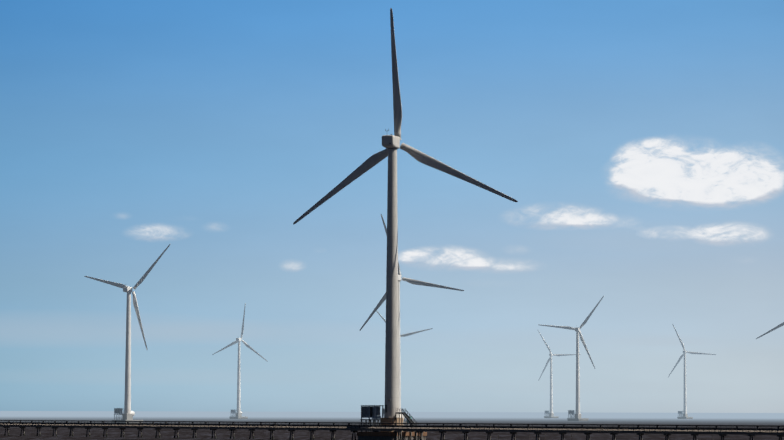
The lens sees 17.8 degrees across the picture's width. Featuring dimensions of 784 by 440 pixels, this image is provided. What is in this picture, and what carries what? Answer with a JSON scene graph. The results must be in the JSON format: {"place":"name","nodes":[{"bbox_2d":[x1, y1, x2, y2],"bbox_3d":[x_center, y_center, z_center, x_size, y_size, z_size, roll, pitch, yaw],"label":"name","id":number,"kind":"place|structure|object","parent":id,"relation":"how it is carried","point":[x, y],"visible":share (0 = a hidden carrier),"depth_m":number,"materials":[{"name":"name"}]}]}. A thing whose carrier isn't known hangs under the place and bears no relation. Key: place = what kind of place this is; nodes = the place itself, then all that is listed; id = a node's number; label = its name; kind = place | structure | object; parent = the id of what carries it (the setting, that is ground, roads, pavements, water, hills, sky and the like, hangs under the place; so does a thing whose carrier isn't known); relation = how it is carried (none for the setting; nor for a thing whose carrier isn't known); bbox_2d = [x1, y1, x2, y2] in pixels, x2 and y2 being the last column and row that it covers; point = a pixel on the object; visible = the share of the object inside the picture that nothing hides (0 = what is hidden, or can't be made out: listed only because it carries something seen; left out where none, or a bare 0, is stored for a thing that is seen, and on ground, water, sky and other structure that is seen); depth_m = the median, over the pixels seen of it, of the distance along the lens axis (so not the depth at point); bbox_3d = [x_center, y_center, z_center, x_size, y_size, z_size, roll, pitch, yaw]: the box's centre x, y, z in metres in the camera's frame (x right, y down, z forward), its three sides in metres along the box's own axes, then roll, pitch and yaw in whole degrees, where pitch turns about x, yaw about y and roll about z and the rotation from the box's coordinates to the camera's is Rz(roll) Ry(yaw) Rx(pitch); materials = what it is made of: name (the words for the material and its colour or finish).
{"place":"outdoors","nodes":[
{"label":"outdoors","id":0,"kind":"place"},
{"bbox_2d":[0,411,783,439],"bbox_3d":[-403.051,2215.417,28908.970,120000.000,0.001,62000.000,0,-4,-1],"label":"sea water","id":1,"kind":"structure","parent":0,"point":[63,433],"depth_m":2028.83,"materials":[{"name":"liquid"}]},
{"bbox_2d":[112,414,142,422],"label":"foundation","id":2,"kind":"object","parent":1,"relation":"in","point":[127,417],"visible":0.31,"depth_m":1636.74,"materials":[{"name":"grey concrete"}]},
{"bbox_2d":[114,408,123,419],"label":"kiosk","id":3,"kind":"object","parent":2,"relation":"on","point":[118,411],"visible":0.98,"depth_m":1640.88,"materials":[{"name":"grey metal"}]},
{"bbox_2d":[84,244,169,415],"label":"wind turbine","id":4,"kind":"object","parent":2,"relation":"on","point":[127,400],"visible":0.98,"depth_m":1642.32,"materials":[{"name":"paint"}]},
{"bbox_2d":[229,413,247,418],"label":"foundation","id":5,"kind":"object","parent":1,"relation":"in","point":[238,415],"visible":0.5,"depth_m":2783.20,"materials":[{"name":"grey concrete"}]},
{"bbox_2d":[212,303,267,412],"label":"wind turbine","id":6,"kind":"object","parent":5,"relation":"on","point":[238,340],"visible":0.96,"depth_m":2788.94,"materials":[{"name":"paint"}]},
{"bbox_2d":[356,415,426,439],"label":"foundation","id":7,"kind":"object","parent":1,"relation":"in","point":[391,435],"visible":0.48,"depth_m":730.90,"materials":[{"name":"concrete"}]},
{"bbox_2d":[360,405,383,431],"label":"transformer kiosk","id":8,"kind":"object","parent":7,"relation":"on","point":[371,411],"visible":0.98,"depth_m":736.63,"materials":[{"name":"metal"}]},
{"bbox_2d":[293,8,517,420],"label":"wind turbine","id":9,"kind":"object","parent":7,"relation":"on","point":[391,143],"visible":0.96,"depth_m":738.36,"materials":[{"name":"paint"}]},
{"bbox_2d":[395,409,418,431],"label":"access stair","id":10,"kind":"object","parent":7,"relation":"on","point":[408,418],"visible":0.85,"depth_m":729.90,"materials":[{"name":"metal"}]},
{"bbox_2d":[0,420,783,439],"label":"trestle bridge","id":11,"kind":"structure","parent":1,"relation":"in","point":[694,432],"depth_m":720.51,"materials":[{"name":"concrete"}]},
{"bbox_2d":[544,413,558,417],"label":"foundation","id":12,"kind":"object","parent":1,"relation":"in","point":[551,415],"visible":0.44,"depth_m":3486.20,"materials":[{"name":"grey concrete"}]},
{"bbox_2d":[538,331,580,412],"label":"wind turbine","id":13,"kind":"object","parent":12,"relation":"on","point":[551,389],"visible":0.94,"depth_m":3492.92,"materials":[{"name":"paint"}]},
{"bbox_2d":[567,414,588,420],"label":"foundation","id":14,"kind":"object","parent":1,"relation":"in","point":[577,417],"visible":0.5,"depth_m":2408.83,"materials":[{"name":"grey concrete"}]},
{"bbox_2d":[538,296,603,413],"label":"wind turbine","id":15,"kind":"object","parent":14,"relation":"on","point":[578,331],"visible":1,"depth_m":2416.12,"materials":[{"name":"paint"}]},
{"bbox_2d":[568,410,573,417],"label":"kiosk","id":16,"kind":"object","parent":14,"relation":"on","point":[570,413],"visible":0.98,"depth_m":2413.88,"materials":[{"name":"grey metal"}]},
{"bbox_2d":[677,414,692,418],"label":"foundation","id":17,"kind":"object","parent":1,"relation":"in","point":[685,416],"visible":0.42,"depth_m":3289.04,"materials":[{"name":"grey concrete"}]},
{"bbox_2d":[668,324,715,413],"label":"wind turbine","id":18,"kind":"object","parent":17,"relation":"on","point":[685,397],"visible":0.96,"depth_m":3295.86,"materials":[{"name":"paint"}]},
{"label":"foundation edge","id":19,"kind":"object","parent":1,"relation":"in","visible":0},
{"bbox_2d":[756,322,783,338],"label":"wind turbine","id":20,"kind":"object","parent":19,"relation":"on","point":[776,327],"visible":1,"depth_m":2061.94,"materials":[{"name":"paint"}]},
{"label":"foundation","id":21,"kind":"object","parent":1,"relation":"in","visible":0},
{"bbox_2d":[360,214,463,411],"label":"wind turbine","id":22,"kind":"object","parent":21,"relation":"on","point":[409,280],"visible":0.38,"depth_m":1491.38,"materials":[{"name":"paint"}]},
{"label":"foundation","id":23,"kind":"object","parent":1,"relation":"in","visible":0},
{"bbox_2d":[374,308,432,336],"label":"wind turbine","id":24,"kind":"object","parent":23,"relation":"on","point":[405,335],"visible":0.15,"depth_m":2654.72,"materials":[{"name":"paint"}]},
{"bbox_2d":[0,0,783,412],"label":"sky","id":25,"kind":"structure","parent":0,"point":[638,145],"materials":[{"name":"blue"}]}
]}

